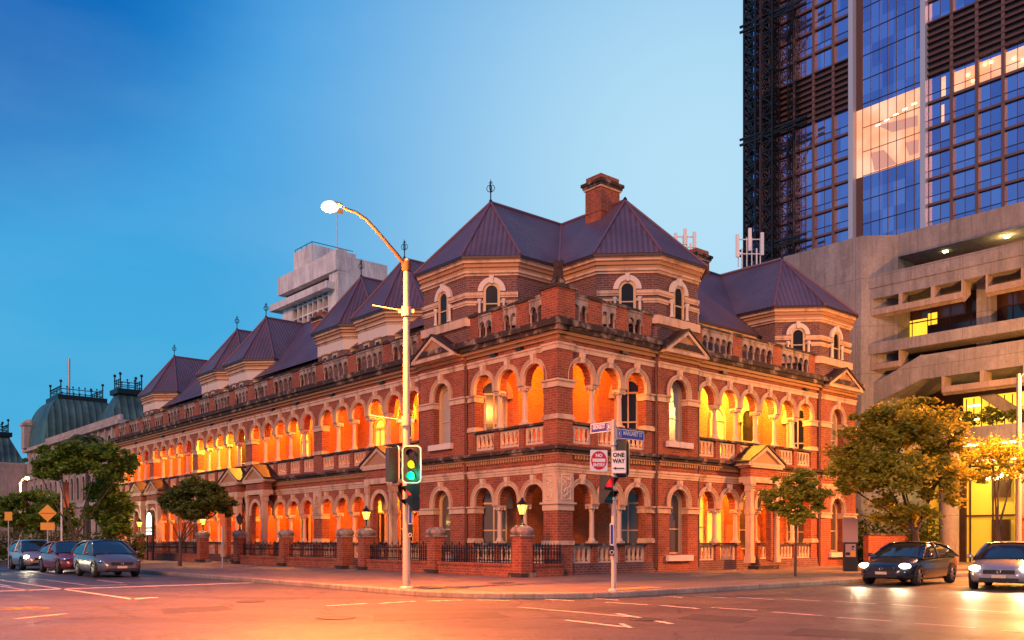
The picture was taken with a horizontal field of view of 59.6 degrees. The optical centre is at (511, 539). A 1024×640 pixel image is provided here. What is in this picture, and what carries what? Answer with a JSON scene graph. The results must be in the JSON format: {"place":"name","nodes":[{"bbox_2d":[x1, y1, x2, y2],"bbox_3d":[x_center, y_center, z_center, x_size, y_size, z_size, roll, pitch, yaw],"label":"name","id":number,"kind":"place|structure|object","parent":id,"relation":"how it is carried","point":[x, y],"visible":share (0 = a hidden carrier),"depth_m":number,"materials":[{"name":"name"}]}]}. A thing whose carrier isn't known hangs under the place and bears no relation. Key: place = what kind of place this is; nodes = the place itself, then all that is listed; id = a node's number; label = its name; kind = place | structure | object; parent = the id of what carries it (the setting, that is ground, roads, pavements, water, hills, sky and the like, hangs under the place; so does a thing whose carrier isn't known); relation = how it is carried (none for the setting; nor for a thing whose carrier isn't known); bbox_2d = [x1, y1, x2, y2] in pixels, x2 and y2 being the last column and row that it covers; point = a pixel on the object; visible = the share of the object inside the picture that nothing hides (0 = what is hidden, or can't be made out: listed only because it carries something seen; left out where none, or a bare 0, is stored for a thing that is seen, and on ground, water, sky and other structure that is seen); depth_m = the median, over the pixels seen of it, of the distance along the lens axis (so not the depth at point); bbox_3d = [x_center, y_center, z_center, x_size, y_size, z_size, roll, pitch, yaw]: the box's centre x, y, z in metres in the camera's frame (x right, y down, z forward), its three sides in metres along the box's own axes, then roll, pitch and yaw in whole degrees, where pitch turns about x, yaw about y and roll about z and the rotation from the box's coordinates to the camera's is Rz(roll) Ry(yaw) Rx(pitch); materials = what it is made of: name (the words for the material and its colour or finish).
{"place":"outdoors","nodes":[
{"label":"outdoors","id":0,"kind":"place"},
{"bbox_2d":[195,531,210,561],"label":"brick pier","id":1,"kind":"structure","parent":0,"point":[202,537],"depth_m":54.71,"materials":[{"name":"brick"}]},
{"bbox_2d":[231,531,247,563],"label":"brick pier","id":2,"kind":"structure","parent":0,"point":[239,538],"depth_m":50.58,"materials":[{"name":"brick"}]},
{"bbox_2d":[236,513,243,530],"bbox_3d":[-15.477,-1.025,50.843,0.407,1.050,0.470,0,0,-41],"label":"pier lamp","id":3,"kind":"object","parent":2,"relation":"on","point":[239,517],"visible":1,"depth_m":50.76,"materials":[{"name":"black metal"}]},
{"bbox_2d":[276,530,294,565],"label":"brick pier","id":4,"kind":"structure","parent":0,"point":[285,537],"depth_m":46.26,"materials":[{"name":"brick"}]},
{"bbox_2d":[334,529,355,568],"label":"brick pier","id":5,"kind":"structure","parent":0,"point":[344,548],"depth_m":41.75,"materials":[{"name":"brick"}]},
{"bbox_2d":[355,528,375,569],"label":"brick pier","id":6,"kind":"structure","parent":0,"point":[366,537],"depth_m":40.27,"materials":[{"name":"brick"}]},
{"bbox_2d":[361,506,370,527],"bbox_3d":[-6.607,-1.025,40.534,0.407,1.050,0.470,0,0,-41],"label":"pier lamp","id":7,"kind":"object","parent":6,"relation":"on","point":[366,512],"visible":1,"depth_m":40.45,"materials":[{"name":"yellow glass"}]},
{"bbox_2d":[0,0,742,462],"label":"sky","id":8,"kind":"structure","parent":0,"point":[164,163],"materials":[{"name":"blue"}]},
{"bbox_2d":[424,527,446,573],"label":"brick pier","id":9,"kind":"structure","parent":0,"point":[436,537],"depth_m":36.19,"materials":[{"name":"brick"}]},
{"bbox_2d":[1,554,973,592],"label":"pavement","id":10,"kind":"structure","parent":0,"point":[573,583],"depth_m":32.19,"materials":[{"name":"grey concrete"}]},
{"bbox_2d":[0,490,50,540],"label":"street tree","id":11,"kind":"object","parent":10,"relation":"on","point":[9,503],"visible":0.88,"depth_m":59.70,"materials":[{"name":"green plant"}]},
{"bbox_2d":[6,491,83,540],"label":"street tree","id":12,"kind":"object","parent":10,"relation":"on","point":[55,518],"visible":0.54,"depth_m":65.78,"materials":[{"name":"green plant"}]},
{"bbox_2d":[21,436,140,540],"bbox_3d":[-24.482,-2.197,51.252,6.760,7.238,3.637,0,0,0],"label":"street tree","id":13,"kind":"object","parent":10,"relation":"on","point":[65,457],"visible":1,"depth_m":50.59,"materials":[{"name":"green plant"}]},
{"bbox_2d":[78,473,137,538],"bbox_3d":[-24.512,-1.397,54.030,3.883,5.640,2.772,0,0,0],"label":"street tree","id":14,"kind":"object","parent":10,"relation":"on","point":[121,507],"visible":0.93,"depth_m":53.59,"materials":[{"name":"green plant"}]},
{"bbox_2d":[146,510,154,559],"bbox_3d":[-24.495,-0.330,60.497,0.180,3.380,1.240,0,0,-41],"label":"arched sign","id":15,"kind":"object","parent":10,"relation":"on","point":[150,524],"visible":0.98,"depth_m":60.17,"materials":[{"name":"white metal"}]},
{"bbox_2d":[139,540,196,561],"bbox_3d":[-22.846,0.710,59.407,0.400,1.340,10.604,0,0,-41],"label":"garden fence","id":16,"kind":"object","parent":10,"relation":"on","point":[171,556],"visible":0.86,"depth_m":58.93,"materials":[{"name":"metal"}]},
{"bbox_2d":[154,475,239,565],"bbox_3d":[-16.335,-0.993,46.548,4.523,4.817,3.265,0,0,0],"label":"street tree","id":17,"kind":"object","parent":10,"relation":"on","point":[212,496],"visible":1,"depth_m":46.06,"materials":[{"name":"green plant"}]},
{"bbox_2d":[220,514,224,567],"bbox_3d":[-13.931,0.060,43.000,0.240,2.600,0.060,0,0,0],"label":"parking sign","id":18,"kind":"object","parent":10,"relation":"on","point":[222,520],"visible":0.8,"depth_m":42.97,"materials":[{"name":"red metal"}]},
{"bbox_2d":[239,540,278,565],"bbox_3d":[-13.584,0.710,48.643,0.400,1.340,5.004,0,0,-41],"label":"garden fence","id":19,"kind":"object","parent":10,"relation":"on","point":[255,559],"visible":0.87,"depth_m":48.69,"materials":[{"name":"brick"}]},
{"bbox_2d":[286,541,336,567],"bbox_3d":[-9.802,0.710,44.246,0.400,1.340,5.304,0,0,-41],"label":"garden fence","id":20,"kind":"object","parent":10,"relation":"on","point":[313,561],"visible":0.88,"depth_m":44.26,"materials":[{"name":"brick"}]},
{"bbox_2d":[321,201,414,589],"bbox_3d":[-3.917,-3.672,23.882,2.755,10.063,0.793,0,0,-42],"label":"street light pole","id":21,"kind":"object","parent":10,"relation":"on","point":[405,311],"visible":1,"depth_m":24.42,"materials":[{"name":"metal"}]},
{"bbox_2d":[385,446,401,483],"bbox_3d":[-3.226,-2.068,24.741,0.480,1.030,0.530,0,0,-28],"label":"traffic signal","id":22,"kind":"object","parent":21,"relation":"attached to","point":[393,466],"visible":0.88,"depth_m":24.57,"materials":[{"name":"black plastic"}]},
{"bbox_2d":[400,484,419,510],"bbox_3d":[-2.786,-1.148,24.308,0.460,0.720,0.320,0,0,-28],"label":"pedestrian signal","id":23,"kind":"object","parent":21,"relation":"attached to","point":[412,499],"visible":1,"depth_m":24.23,"materials":[{"name":"black plastic"}]},
{"bbox_2d":[408,504,412,536],"bbox_3d":[-2.768,-0.542,24.329,0.120,0.940,0.141,0,0,0],"label":"push button unit","id":24,"kind":"object","parent":21,"relation":"attached to","point":[410,530],"visible":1,"depth_m":24.34,"materials":[{"name":"blue plastic"}]},
{"bbox_2d":[402,445,420,482],"bbox_3d":[-2.726,-2.048,24.299,0.530,1.030,0.480,0,0,4],"label":"traffic signal","id":25,"kind":"object","parent":21,"relation":"attached to","point":[411,463],"visible":1,"depth_m":24.27,"materials":[{"name":"black plastic"}]},
{"bbox_2d":[366,541,426,572],"bbox_3d":[-4.862,0.710,38.505,0.400,1.340,4.753,0,0,-41],"label":"garden fence","id":26,"kind":"object","parent":10,"relation":"on","point":[382,564],"visible":0.85,"depth_m":38.64,"materials":[{"name":"brick"}]},
{"bbox_2d":[421,586,465,588],"bbox_3d":[-1.959,1.347,25.273,0.600,0.020,1.500,0,0,-41],"label":"tactile pad","id":27,"kind":"object","parent":10,"relation":"on","point":[442,587],"visible":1,"depth_m":25.12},
{"bbox_2d":[437,541,511,576],"bbox_3d":[-1.357,0.710,34.431,0.400,1.340,4.605,0,0,-41],"label":"garden fence","id":28,"kind":"object","parent":10,"relation":"on","point":[503,569],"visible":0.94,"depth_m":34.31,"materials":[{"name":"brick"}]},
{"bbox_2d":[533,543,564,576],"bbox_3d":[1.233,0.740,33.164,1.633,1.280,0.380,0,0,-41],"label":"garden fence","id":29,"kind":"object","parent":10,"relation":"on","point":[546,570],"visible":0.8,"depth_m":33.13,"materials":[{"name":"brick"}]},
{"bbox_2d":[608,419,619,590],"bbox_3d":[2.706,-0.920,23.743,0.309,4.560,0.309,0,0,0],"label":"sign pole","id":30,"kind":"object","parent":10,"relation":"on","point":[613,443],"visible":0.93,"depth_m":23.69,"materials":[{"name":"silver metal"}]},
{"bbox_2d":[590,450,607,470],"bbox_3d":[2.297,-2.093,23.623,0.465,0.560,0.024,0,0,-8],"label":"no entry sign","id":31,"kind":"object","parent":30,"relation":"attached to","point":[598,460],"visible":1,"depth_m":23.62,"materials":[{"name":"white"}]},
{"bbox_2d":[591,421,611,433],"bbox_3d":[2.412,-3.020,24.064,0.034,0.253,0.788,0,0,-41],"label":"street name sign","id":32,"kind":"object","parent":30,"relation":"attached to","point":[601,427],"visible":1,"depth_m":24.05,"materials":[{"name":"white"}]},
{"bbox_2d":[599,476,618,502],"bbox_3d":[2.565,-1.329,23.603,0.320,0.720,0.460,0,0,-35],"label":"pedestrian signal","id":33,"kind":"object","parent":30,"relation":"attached to","point":[606,489],"visible":1,"depth_m":23.59,"materials":[{"name":"black plastic"}]},
{"bbox_2d":[609,523,613,555],"bbox_3d":[2.638,-0.007,23.655,0.114,0.860,0.077,0,0,0],"label":"push button unit","id":34,"kind":"object","parent":30,"relation":"attached to","point":[611,550],"visible":1,"depth_m":23.63,"materials":[{"name":"blue plastic"}]},
{"bbox_2d":[611,450,625,472],"bbox_3d":[2.817,-2.056,23.604,0.398,0.603,0.022,0,0,3],"label":"one way sign","id":35,"kind":"object","parent":30,"relation":"attached to","point":[618,461],"visible":1,"depth_m":23.60,"materials":[{"name":"white metal"}]},
{"bbox_2d":[616,439,628,477],"bbox_3d":[2.939,-2.176,23.955,0.410,1.030,0.480,0,0,15],"label":"traffic signal","id":36,"kind":"object","parent":30,"relation":"attached to","point":[623,444],"visible":0.52,"depth_m":23.85,"materials":[{"name":"black plastic"}]},
{"bbox_2d":[616,429,643,440],"bbox_3d":[3.191,-2.830,24.140,1.108,0.253,0.034,0,0,-41],"label":"street name sign","id":37,"kind":"object","parent":30,"relation":"attached to","point":[629,434],"visible":1,"depth_m":24.11,"materials":[{"name":"blue metal"}]},
{"bbox_2d":[618,587,661,589],"bbox_3d":[3.476,1.347,24.936,1.500,0.020,0.600,0,0,-41],"label":"tactile pad","id":38,"kind":"object","parent":10,"relation":"on","point":[630,588],"visible":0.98,"depth_m":24.73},
{"bbox_2d":[757,467,834,575],"bbox_3d":[10.522,-0.630,33.216,2.637,4.081,1.834,0,0,36],"label":"street tree","id":39,"kind":"object","parent":10,"relation":"on","point":[806,490],"visible":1,"depth_m":33.02,"materials":[{"name":"green plant"}]},
{"bbox_2d":[842,517,857,570],"bbox_3d":[14.563,0.200,38.489,0.600,2.320,0.262,0,0,6],"label":"information kiosk","id":40,"kind":"object","parent":10,"relation":"on","point":[850,540],"visible":1,"depth_m":38.39,"materials":[{"name":"black plastic"}]},
{"bbox_2d":[722,201,1023,562],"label":"concrete office","id":41,"kind":"structure","parent":10,"relation":"on","point":[939,308],"depth_m":52.70,"materials":[{"name":"concrete"}]},
{"bbox_2d":[674,228,695,248],"bbox_3d":[11.986,-19.354,61.926,1.520,4.347,0.252,0,0,0],"label":"mobile antenna","id":42,"kind":"object","parent":41,"relation":"on","point":[684,236],"visible":0.53,"depth_m":61.80,"materials":[{"name":"white metal"}]},
{"bbox_2d":[736,228,763,267],"bbox_3d":[16.462,-18.998,61.926,1.920,5.116,0.252,0,0,0],"label":"mobile antenna","id":43,"kind":"object","parent":41,"relation":"attached to","point":[750,239],"visible":0.82,"depth_m":61.80,"materials":[{"name":"white metal"}]},
{"bbox_2d":[910,318,926,336],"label":"lit window","id":44,"kind":"structure","parent":41,"relation":"in","point":[918,328],"depth_m":54.82,"materials":[{"name":"yellow glass"}]},
{"bbox_2d":[928,312,936,324],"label":"lit window","id":45,"kind":"structure","parent":41,"relation":"in","point":[934,315],"depth_m":54.13,"materials":[{"name":"yellow glass"}]},
{"bbox_2d":[950,410,979,425],"bbox_3d":[25.805,-6.853,51.045,1.822,1.117,1.476,0,0,-10],"label":"planter shrub","id":46,"kind":"object","parent":41,"relation":"in","point":[966,418],"visible":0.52,"depth_m":50.82,"materials":[{"name":"green plant"}]},
{"bbox_2d":[974,406,1005,424],"bbox_3d":[26.782,-6.899,49.969,1.758,1.209,1.470,0,0,0],"label":"planter shrub","id":47,"kind":"object","parent":41,"relation":"in","point":[996,415],"visible":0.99,"depth_m":49.75,"materials":[{"name":"green plant"}]},
{"bbox_2d":[1000,406,1023,422],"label":"planter shrub","id":48,"kind":"object","parent":41,"relation":"in","point":[1011,414],"visible":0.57,"depth_m":48.80,"materials":[{"name":"green plant"}]},
{"bbox_2d":[812,395,975,540],"bbox_3d":[15.809,-2.282,36.687,6.143,7.409,4.754,0,0,-28],"label":"street tree","id":49,"kind":"object","parent":10,"relation":"on","point":[930,462],"visible":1,"depth_m":36.06,"materials":[{"name":"green plant"}]},
{"bbox_2d":[862,533,928,562],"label":"boundary wall","id":50,"kind":"structure","parent":10,"relation":"on","point":[873,543],"depth_m":48.54,"materials":[{"name":"brick"}]},
{"bbox_2d":[957,432,1023,541],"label":"street tree","id":51,"kind":"object","parent":10,"relation":"on","point":[993,453],"visible":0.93,"depth_m":39.80,"materials":[{"name":"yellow plant"}]},
{"bbox_2d":[1016,372,1023,540],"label":"street light pole","id":52,"kind":"object","parent":10,"relation":"on","point":[1018,482],"visible":0.54,"depth_m":41.09,"materials":[{"name":"metal"}]},
{"bbox_2d":[0,562,1023,639],"bbox_3d":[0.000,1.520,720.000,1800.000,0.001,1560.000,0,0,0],"label":"ground","id":53,"kind":"structure","parent":0,"point":[281,612],"depth_m":18.67,"materials":[{"name":"grey asphalt"}]},
{"bbox_2d":[5,512,11,568],"bbox_3d":[-26.205,0.025,46.528,0.360,2.950,0.056,0,0,-10],"label":"sign","id":54,"kind":"object","parent":53,"relation":"on","point":[8,516],"visible":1,"depth_m":46.51,"materials":[{"name":"orange metal"}]},
{"bbox_2d":[7,539,49,569],"bbox_3d":[-24.643,0.748,46.118,2.170,1.544,4.006,0,0,-41],"label":"parked car","id":55,"kind":"object","parent":53,"relation":"on","point":[23,554],"visible":0.57,"depth_m":45.29,"materials":[{"name":"silver metal"}]},
{"bbox_2d":[39,504,56,570],"bbox_3d":[-22.504,-0.106,43.323,0.840,3.212,0.073,0,0,-10],"label":"diamond sign","id":56,"kind":"object","parent":53,"relation":"on","point":[47,512],"visible":1,"depth_m":43.30,"materials":[{"name":"orange metal"}]},
{"bbox_2d":[38,541,80,573],"bbox_3d":[-20.517,0.780,41.476,2.220,1.479,4.586,0,0,-41],"label":"parked car","id":57,"kind":"object","parent":53,"relation":"on","point":[58,556],"visible":0.53,"depth_m":40.62,"materials":[{"name":"red paint"}]},
{"bbox_2d":[61,478,68,540],"bbox_3d":[-26.320,-1.200,52.600,0.480,5.400,0.120,0,0,0],"label":"flag banner pole","id":58,"kind":"object","parent":53,"relation":"on","point":[66,487],"visible":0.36,"depth_m":52.59,"materials":[{"name":"white"}]},
{"bbox_2d":[0,358,143,546],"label":"parliament house","id":59,"kind":"structure","parent":53,"relation":"on","point":[59,417],"depth_m":151.80,"materials":[{"name":"metal"}]},
{"bbox_2d":[0,530,147,563],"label":"shrubbery","id":60,"kind":"object","parent":53,"relation":"on","point":[135,548],"visible":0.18,"depth_m":56.90,"materials":[{"name":"green plant"}]},
{"bbox_2d":[67,434,106,539],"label":"palm tree","id":61,"kind":"object","parent":53,"relation":"on","point":[87,439],"visible":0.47,"depth_m":111.79,"materials":[{"name":"green plant"}]},
{"bbox_2d":[71,539,140,577],"bbox_3d":[-16.872,0.748,37.239,2.170,1.544,4.006,0,0,-41],"label":"parked car","id":62,"kind":"object","parent":53,"relation":"on","point":[95,558],"visible":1,"depth_m":36.40,"materials":[{"name":"grey paint"}]},
{"bbox_2d":[269,208,386,322],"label":"white office","id":63,"kind":"structure","parent":53,"relation":"on","point":[319,279],"depth_m":156.31,"materials":[{"name":"concrete"}]},
{"bbox_2d":[317,616,355,618],"bbox_3d":[-3.414,1.508,17.338,0.754,0.007,0.754,0,0,0],"label":"manhole cover","id":64,"kind":"object","parent":53,"relation":"on","point":[336,617],"visible":1,"depth_m":17.30,"materials":[{"name":"metal"}]},
{"bbox_2d":[0,559,968,599],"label":"kerb","id":65,"kind":"structure","parent":53,"relation":"on","point":[534,596],"depth_m":25.47,"materials":[{"name":"concrete"}]},
{"bbox_2d":[108,173,864,574],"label":"brick mansions","id":66,"kind":"structure","parent":53,"relation":"on","point":[730,395],"depth_m":40.91,"materials":[{"name":"red brick"}]},
{"bbox_2d":[237,435,245,465],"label":"window","id":67,"kind":"structure","parent":66,"relation":"in","point":[243,448],"depth_m":60.94,"materials":[{"name":"yellow"}]},
{"bbox_2d":[300,433,310,455],"bbox_3d":[-12.529,-5.035,54.171,0.110,3.030,1.180,0,0,-41],"label":"door","id":68,"kind":"structure","parent":66,"relation":"in","point":[308,445],"depth_m":54.03,"materials":[{"name":"yellow"}]},
{"bbox_2d":[300,515,310,541],"bbox_3d":[-12.529,-0.500,54.171,0.110,3.100,1.180,0,0,-41],"label":"door","id":69,"kind":"structure","parent":66,"relation":"in","point":[308,520],"depth_m":54.03,"materials":[{"name":"brown"}]},
{"bbox_2d":[373,417,386,445],"bbox_3d":[-7.050,-5.035,47.804,0.110,3.030,1.180,0,0,-41],"label":"door","id":70,"kind":"structure","parent":66,"relation":"in","point":[380,436],"depth_m":47.77,"materials":[{"name":"yellow glass"}]},
{"bbox_2d":[378,501,386,544],"bbox_3d":[-7.050,-0.500,47.804,0.110,3.100,1.180,0,0,-41],"label":"door","id":71,"kind":"structure","parent":66,"relation":"in","point":[382,519],"depth_m":47.77,"materials":[{"name":"brown"}]},
{"bbox_2d":[396,404,416,442],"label":"window","id":72,"kind":"structure","parent":66,"relation":"in","point":[399,413],"depth_m":45.69,"materials":[{"name":"brown glass"}]},
{"bbox_2d":[397,499,416,548],"bbox_3d":[-5.424,-0.970,45.904,0.160,2.940,1.720,0,0,-41],"label":"window","id":73,"kind":"structure","parent":66,"relation":"in","point":[398,503],"depth_m":46.31,"materials":[{"name":"brown glass"}]},
{"bbox_2d":[439,385,446,443],"bbox_3d":[-2.800,-5.580,39.693,0.155,2.720,1.280,0,0,-41],"label":"window frame","id":74,"kind":"structure","parent":66,"relation":"in","point":[444,386],"depth_m":40.04,"materials":[{"name":"brown"}]},
{"bbox_2d":[441,388,449,443],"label":"window","id":75,"kind":"structure","parent":66,"relation":"in","point":[445,409],"depth_m":39.83,"materials":[{"name":"brown"}]},
{"bbox_2d":[441,494,449,553],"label":"window","id":76,"kind":"structure","parent":66,"relation":"in","point":[445,517],"depth_m":39.77,"materials":[{"name":"brown"}]},
{"bbox_2d":[483,377,512,450],"bbox_3d":[-0.777,-5.385,38.209,1.640,3.270,0.160,0,0,6],"label":"window","id":77,"kind":"structure","parent":66,"relation":"in","point":[490,404],"depth_m":38.24,"materials":[{"name":"brown"}]},
{"bbox_2d":[483,489,512,556],"bbox_3d":[-0.777,-0.800,38.209,1.640,3.100,0.160,0,0,6],"label":"window","id":78,"kind":"structure","parent":66,"relation":"in","point":[490,517],"depth_m":38.25,"materials":[{"name":"grey glass"}]},
{"bbox_2d":[551,259,565,283],"bbox_3d":[1.776,-10.277,34.403,0.569,1.014,0.533,0,0,2],"label":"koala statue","id":79,"kind":"object","parent":66,"relation":"on","point":[558,271],"visible":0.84,"depth_m":34.23,"materials":[{"name":"stone"}]},
{"bbox_2d":[609,375,637,449],"bbox_3d":[4.922,-5.385,37.875,1.640,3.270,0.160,0,0,4],"label":"window","id":80,"kind":"structure","parent":66,"relation":"in","point":[629,405],"depth_m":37.90,"materials":[{"name":"brown"}]},
{"bbox_2d":[609,488,637,556],"bbox_3d":[4.922,-0.800,37.875,1.640,3.100,0.160,0,0,4],"label":"window","id":81,"kind":"structure","parent":66,"relation":"in","point":[629,517],"depth_m":37.90,"materials":[{"name":"grey"}]},
{"bbox_2d":[669,384,679,441],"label":"window","id":82,"kind":"structure","parent":66,"relation":"in","point":[674,407],"depth_m":38.88,"materials":[{"name":"yellow"}]},
{"bbox_2d":[669,493,679,553],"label":"window","id":83,"kind":"structure","parent":66,"relation":"in","point":[674,518],"depth_m":38.88,"materials":[{"name":"grey glass"}]},
{"bbox_2d":[673,381,681,441],"bbox_3d":[6.922,-5.580,38.807,1.280,2.720,0.155,0,0,-41],"label":"window frame","id":84,"kind":"structure","parent":66,"relation":"in","point":[675,383],"depth_m":39.08,"materials":[{"name":"brown"}]},
{"bbox_2d":[674,490,681,553],"bbox_3d":[6.922,-0.795,38.807,1.280,2.870,0.155,0,0,-41],"label":"window frame","id":85,"kind":"structure","parent":66,"relation":"in","point":[676,492],"depth_m":39.08,"materials":[{"name":"brown"}]},
{"bbox_2d":[700,496,704,551],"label":"window","id":86,"kind":"structure","parent":66,"relation":"in","point":[702,504],"depth_m":43.60,"materials":[{"name":"yellow glass"}]},
{"bbox_2d":[705,501,723,558],"bbox_3d":[10.001,-0.560,44.182,1.420,3.220,0.110,0,0,-41],"label":"door","id":87,"kind":"structure","parent":66,"relation":"in","point":[708,516],"depth_m":44.09,"materials":[{"name":"yellow glass"}]},
{"bbox_2d":[709,408,725,458],"bbox_3d":[10.191,-5.060,44.345,1.280,3.080,0.110,0,0,-41],"label":"door","id":88,"kind":"structure","parent":66,"relation":"in","point":[720,416],"depth_m":44.53,"materials":[{"name":"yellow glass"}]},
{"bbox_2d":[737,498,744,549],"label":"window","id":89,"kind":"structure","parent":66,"relation":"in","point":[741,517],"depth_m":45.73,"materials":[{"name":"brown glass"}]},
{"bbox_2d":[738,404,757,451],"bbox_3d":[12.164,-5.435,46.043,1.580,3.070,0.160,0,0,-41],"label":"window","id":90,"kind":"structure","parent":66,"relation":"in","point":[746,421],"depth_m":45.95,"materials":[{"name":"yellow"}]},
{"bbox_2d":[781,407,803,466],"bbox_3d":[14.792,-5.385,46.235,1.640,3.270,0.160,0,0,5],"label":"window","id":91,"kind":"structure","parent":66,"relation":"in","point":[798,426],"depth_m":46.27,"materials":[{"name":"brown"}]},
{"bbox_2d":[784,502,803,553],"bbox_3d":[14.792,-0.800,46.235,1.640,3.100,0.160,0,0,5],"label":"window","id":92,"kind":"structure","parent":66,"relation":"in","point":[800,529],"depth_m":46.27,"materials":[{"name":"brown glass"}]},
{"bbox_2d":[831,413,835,457],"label":"window","id":93,"kind":"structure","parent":66,"relation":"in","point":[833,416],"depth_m":47.50,"materials":[{"name":"brown"}]},
{"bbox_2d":[831,502,835,550],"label":"window","id":94,"kind":"structure","parent":66,"relation":"in","point":[833,520],"depth_m":47.50,"materials":[{"name":"brown"}]},
{"bbox_2d":[0,569,984,590],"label":"lane line","id":95,"kind":"object","parent":53,"relation":"on","point":[140,586],"visible":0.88,"depth_m":28.94,"materials":[{"name":"paint"}]},
{"bbox_2d":[0,577,1021,631],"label":"road marking","id":96,"kind":"object","parent":53,"relation":"on","point":[625,625],"visible":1,"depth_m":20.27,"materials":[{"name":"paint"}]},
{"bbox_2d":[161,606,904,639],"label":"asphalt patch","id":97,"kind":"object","parent":53,"relation":"on","point":[737,619],"visible":1,"depth_m":17.21,"materials":[{"name":"grey asphalt"}]},
{"bbox_2d":[629,618,661,620],"bbox_3d":[2.534,1.508,16.986,0.634,0.007,0.634,0,0,0],"label":"manhole cover","id":98,"kind":"object","parent":53,"relation":"on","point":[647,619],"visible":1,"depth_m":16.86,"materials":[{"name":"metal"}]},
{"bbox_2d":[745,0,1023,266],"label":"glass tower","id":99,"kind":"structure","parent":53,"relation":"on","point":[913,110],"depth_m":134.21,"materials":[{"name":"blue glass"}]},
{"bbox_2d":[739,0,806,267],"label":"hoist mast","id":100,"kind":"object","parent":99,"relation":"attached to","point":[766,126],"visible":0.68,"depth_m":147.77,"materials":[{"name":"black metal"}]},
{"bbox_2d":[856,508,943,563],"bbox_3d":[21.387,-0.133,51.163,6.290,3.510,1.489,0,0,0],"label":"shrubbery","id":101,"kind":"object","parent":53,"relation":"on","point":[923,531],"visible":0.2,"depth_m":50.88,"materials":[{"name":"green plant"}]},
{"bbox_2d":[859,541,958,585],"bbox_3d":[13.789,0.780,30.991,4.586,1.479,2.220,0,0,-44],"label":"parked car","id":102,"kind":"object","parent":53,"relation":"on","point":[916,563],"visible":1,"depth_m":30.12,"materials":[{"name":"black paint"}]},
{"bbox_2d":[966,541,1023,588],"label":"parked car","id":103,"kind":"object","parent":53,"relation":"on","point":[999,562],"visible":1,"depth_m":27.19,"materials":[{"name":"silver metal"}]},
{"bbox_2d":[508,525,536,577],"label":"brick pier","id":104,"kind":"structure","parent":0,"point":[522,551],"depth_m":32.20,"materials":[{"name":"brick"}]},
{"bbox_2d":[516,497,527,524],"bbox_3d":[0.371,-1.025,32.422,0.407,1.050,0.470,0,0,-41],"label":"pier lamp","id":105,"kind":"object","parent":104,"relation":"on","point":[522,505],"visible":0.98,"depth_m":32.33,"materials":[{"name":"yellow glass"}]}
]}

